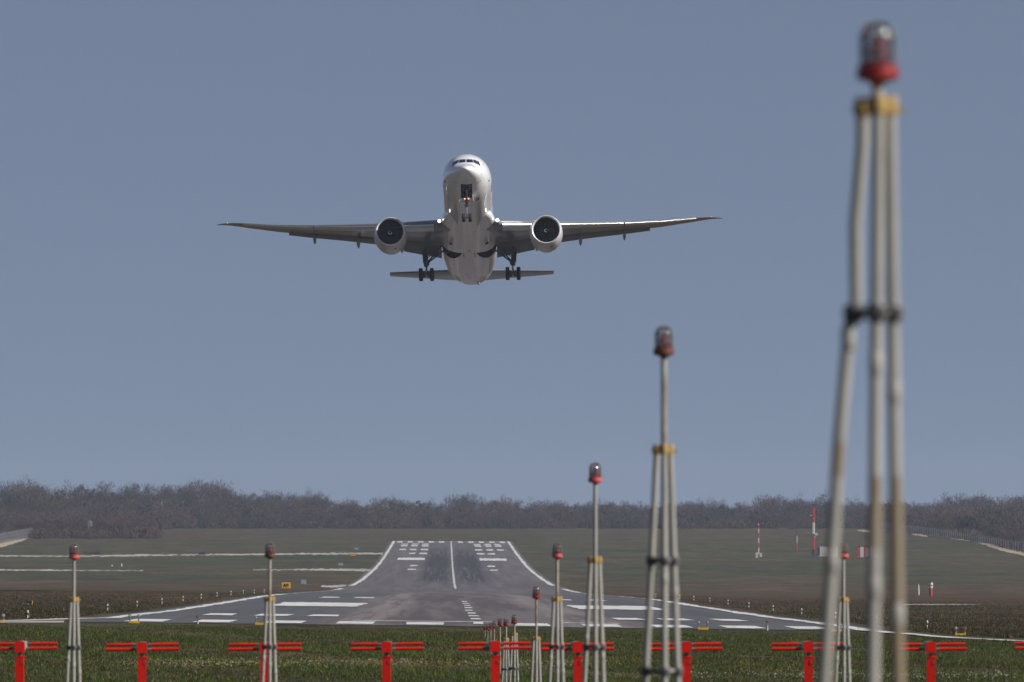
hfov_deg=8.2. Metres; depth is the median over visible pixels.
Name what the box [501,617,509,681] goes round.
approach light mast
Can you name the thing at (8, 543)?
dirt track
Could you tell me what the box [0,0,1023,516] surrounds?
sky
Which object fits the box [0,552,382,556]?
taxiway
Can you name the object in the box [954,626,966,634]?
threshold lamp pair
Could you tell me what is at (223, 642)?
grass
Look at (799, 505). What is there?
bare tree
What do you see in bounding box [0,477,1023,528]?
wood
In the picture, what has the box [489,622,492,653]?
approach light mast
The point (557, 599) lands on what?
approach light mast
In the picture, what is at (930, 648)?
localizer antenna
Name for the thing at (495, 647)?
localizer antenna
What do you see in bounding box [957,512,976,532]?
evergreen tree
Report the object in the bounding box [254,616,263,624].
threshold lamp pair
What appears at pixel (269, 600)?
approach light mast
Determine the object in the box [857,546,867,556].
equipment shelter
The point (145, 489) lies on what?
bare tree
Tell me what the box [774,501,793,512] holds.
bare tree
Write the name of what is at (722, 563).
ground
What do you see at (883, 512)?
bare tree
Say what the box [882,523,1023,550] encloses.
perimeter fence
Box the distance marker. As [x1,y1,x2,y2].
[929,582,932,595]
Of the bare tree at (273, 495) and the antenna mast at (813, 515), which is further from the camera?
the bare tree at (273, 495)
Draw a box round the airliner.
[218,154,722,284]
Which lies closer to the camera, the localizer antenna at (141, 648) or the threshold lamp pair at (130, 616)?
the localizer antenna at (141, 648)
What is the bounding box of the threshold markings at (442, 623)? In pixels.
[127,541,820,628]
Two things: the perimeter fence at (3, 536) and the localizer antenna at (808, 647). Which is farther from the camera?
the perimeter fence at (3, 536)
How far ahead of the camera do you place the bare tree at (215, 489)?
3649.13 m
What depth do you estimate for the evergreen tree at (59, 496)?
3559.93 m
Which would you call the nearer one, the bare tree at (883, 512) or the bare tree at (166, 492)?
the bare tree at (883, 512)
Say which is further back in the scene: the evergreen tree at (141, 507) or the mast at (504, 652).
the evergreen tree at (141, 507)
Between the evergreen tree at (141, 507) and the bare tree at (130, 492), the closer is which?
the evergreen tree at (141, 507)
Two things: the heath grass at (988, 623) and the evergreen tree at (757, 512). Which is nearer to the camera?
the heath grass at (988, 623)
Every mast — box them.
[65,543,80,681]
[261,542,276,681]
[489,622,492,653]
[492,621,495,639]
[497,618,503,674]
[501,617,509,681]
[502,618,529,681]
[509,614,518,681]
[530,586,541,681]
[548,542,564,681]
[582,462,605,681]
[641,325,682,681]
[756,524,761,557]
[810,507,817,555]
[818,20,904,681]
[834,542,850,681]
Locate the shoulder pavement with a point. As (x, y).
(31, 621)
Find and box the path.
[904,604,974,604]
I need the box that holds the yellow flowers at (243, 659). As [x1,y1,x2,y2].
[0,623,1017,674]
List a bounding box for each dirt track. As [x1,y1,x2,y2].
[0,538,29,546]
[979,542,1023,555]
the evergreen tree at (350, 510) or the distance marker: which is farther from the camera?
the evergreen tree at (350, 510)
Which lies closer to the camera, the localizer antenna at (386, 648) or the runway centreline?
the localizer antenna at (386, 648)
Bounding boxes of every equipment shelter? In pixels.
[817,545,825,555]
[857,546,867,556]
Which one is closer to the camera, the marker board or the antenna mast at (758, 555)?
the marker board
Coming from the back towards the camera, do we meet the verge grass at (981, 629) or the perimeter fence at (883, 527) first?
the perimeter fence at (883, 527)
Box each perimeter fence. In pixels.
[0,527,33,543]
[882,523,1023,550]
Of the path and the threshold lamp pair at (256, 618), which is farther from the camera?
the path
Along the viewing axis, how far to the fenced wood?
2941.07 m
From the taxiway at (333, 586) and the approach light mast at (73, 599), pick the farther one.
the taxiway at (333, 586)
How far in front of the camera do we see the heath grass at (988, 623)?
578.51 m
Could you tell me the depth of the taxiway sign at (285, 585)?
1009.92 m
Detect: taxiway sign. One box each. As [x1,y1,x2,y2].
[83,551,99,553]
[282,583,289,592]
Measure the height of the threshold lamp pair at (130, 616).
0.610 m
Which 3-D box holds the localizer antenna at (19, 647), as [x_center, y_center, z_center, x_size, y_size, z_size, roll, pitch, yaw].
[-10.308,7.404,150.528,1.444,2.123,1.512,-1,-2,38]
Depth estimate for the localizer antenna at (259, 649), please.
150.27 m
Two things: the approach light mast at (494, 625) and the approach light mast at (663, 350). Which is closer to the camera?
the approach light mast at (663, 350)
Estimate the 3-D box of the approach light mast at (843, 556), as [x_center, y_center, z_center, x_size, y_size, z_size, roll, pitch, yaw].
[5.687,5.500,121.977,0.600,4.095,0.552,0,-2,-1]
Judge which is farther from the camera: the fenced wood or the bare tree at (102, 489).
the bare tree at (102, 489)
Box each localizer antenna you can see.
[0,641,57,681]
[106,642,178,681]
[228,641,300,681]
[350,641,422,681]
[458,640,530,681]
[541,641,613,681]
[650,641,722,681]
[771,641,841,681]
[904,641,966,681]
[1014,642,1023,649]
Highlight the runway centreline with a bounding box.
[451,541,482,623]
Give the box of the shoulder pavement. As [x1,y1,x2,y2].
[0,621,63,621]
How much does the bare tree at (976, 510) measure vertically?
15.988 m
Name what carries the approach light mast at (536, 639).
on the ground at (722, 563)
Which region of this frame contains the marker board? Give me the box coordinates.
[301,580,305,590]
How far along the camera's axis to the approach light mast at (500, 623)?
249.97 m
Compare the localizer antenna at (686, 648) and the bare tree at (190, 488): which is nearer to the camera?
the localizer antenna at (686, 648)
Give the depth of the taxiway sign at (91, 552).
2359.93 m
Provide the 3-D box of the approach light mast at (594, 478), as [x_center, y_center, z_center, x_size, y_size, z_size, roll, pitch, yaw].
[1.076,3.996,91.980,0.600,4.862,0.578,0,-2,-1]
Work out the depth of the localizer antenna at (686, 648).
149.94 m
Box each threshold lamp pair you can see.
[128,614,139,622]
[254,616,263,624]
[697,621,708,629]
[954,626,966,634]
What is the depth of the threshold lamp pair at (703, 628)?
400.95 m
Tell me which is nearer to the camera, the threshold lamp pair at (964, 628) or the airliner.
the threshold lamp pair at (964, 628)
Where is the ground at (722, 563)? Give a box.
[0,506,1023,681]
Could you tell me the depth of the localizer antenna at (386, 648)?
150.26 m
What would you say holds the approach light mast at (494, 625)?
on the ground at (722, 563)
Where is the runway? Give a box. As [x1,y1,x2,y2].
[67,541,888,630]
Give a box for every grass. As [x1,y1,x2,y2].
[0,589,1023,637]
[0,622,1023,681]
[881,626,1023,637]
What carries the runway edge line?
on the runway
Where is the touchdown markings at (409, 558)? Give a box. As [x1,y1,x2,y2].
[203,544,745,620]
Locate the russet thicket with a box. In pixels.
[0,504,172,538]
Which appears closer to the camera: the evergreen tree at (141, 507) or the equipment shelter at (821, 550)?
the equipment shelter at (821, 550)
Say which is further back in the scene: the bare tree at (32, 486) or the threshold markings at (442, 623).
the bare tree at (32, 486)
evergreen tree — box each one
[49,490,65,505]
[136,504,150,514]
[345,505,365,521]
[747,508,762,524]
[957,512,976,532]
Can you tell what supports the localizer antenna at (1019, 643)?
on the ground at (722, 563)
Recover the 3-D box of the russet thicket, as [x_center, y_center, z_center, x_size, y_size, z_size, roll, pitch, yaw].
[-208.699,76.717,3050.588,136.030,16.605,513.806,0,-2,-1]
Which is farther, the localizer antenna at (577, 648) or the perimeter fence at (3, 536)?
the perimeter fence at (3, 536)
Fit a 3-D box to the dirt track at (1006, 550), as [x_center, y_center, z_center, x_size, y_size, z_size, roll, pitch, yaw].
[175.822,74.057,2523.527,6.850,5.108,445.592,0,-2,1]
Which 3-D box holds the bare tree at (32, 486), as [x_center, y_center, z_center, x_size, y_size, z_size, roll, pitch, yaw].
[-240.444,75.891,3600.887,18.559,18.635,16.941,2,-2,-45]
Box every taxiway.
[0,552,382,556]
[0,569,142,570]
[253,568,369,570]
[321,584,345,587]
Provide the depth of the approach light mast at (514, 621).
195.95 m
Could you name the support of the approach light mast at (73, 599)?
on the ground at (722, 563)
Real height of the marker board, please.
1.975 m
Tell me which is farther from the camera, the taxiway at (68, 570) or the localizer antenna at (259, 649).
the taxiway at (68, 570)
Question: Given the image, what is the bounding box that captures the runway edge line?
[5,541,1023,640]
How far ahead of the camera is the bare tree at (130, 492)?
3620.03 m
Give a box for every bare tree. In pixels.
[23,474,54,502]
[58,479,84,499]
[85,480,116,500]
[116,482,138,506]
[133,483,158,497]
[153,483,173,501]
[174,478,200,504]
[210,482,234,499]
[262,490,283,505]
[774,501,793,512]
[793,499,809,515]
[864,502,889,522]
[971,501,1005,535]
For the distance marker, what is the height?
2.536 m
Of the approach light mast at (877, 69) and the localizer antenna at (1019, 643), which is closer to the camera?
the approach light mast at (877, 69)
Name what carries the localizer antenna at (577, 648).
on the ground at (722, 563)
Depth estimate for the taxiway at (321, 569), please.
1956.44 m
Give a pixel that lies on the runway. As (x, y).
(401, 594)
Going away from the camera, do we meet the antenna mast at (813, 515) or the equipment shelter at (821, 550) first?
the equipment shelter at (821, 550)
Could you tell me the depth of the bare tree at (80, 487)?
3610.27 m
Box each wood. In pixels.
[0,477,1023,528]
[881,503,1023,550]

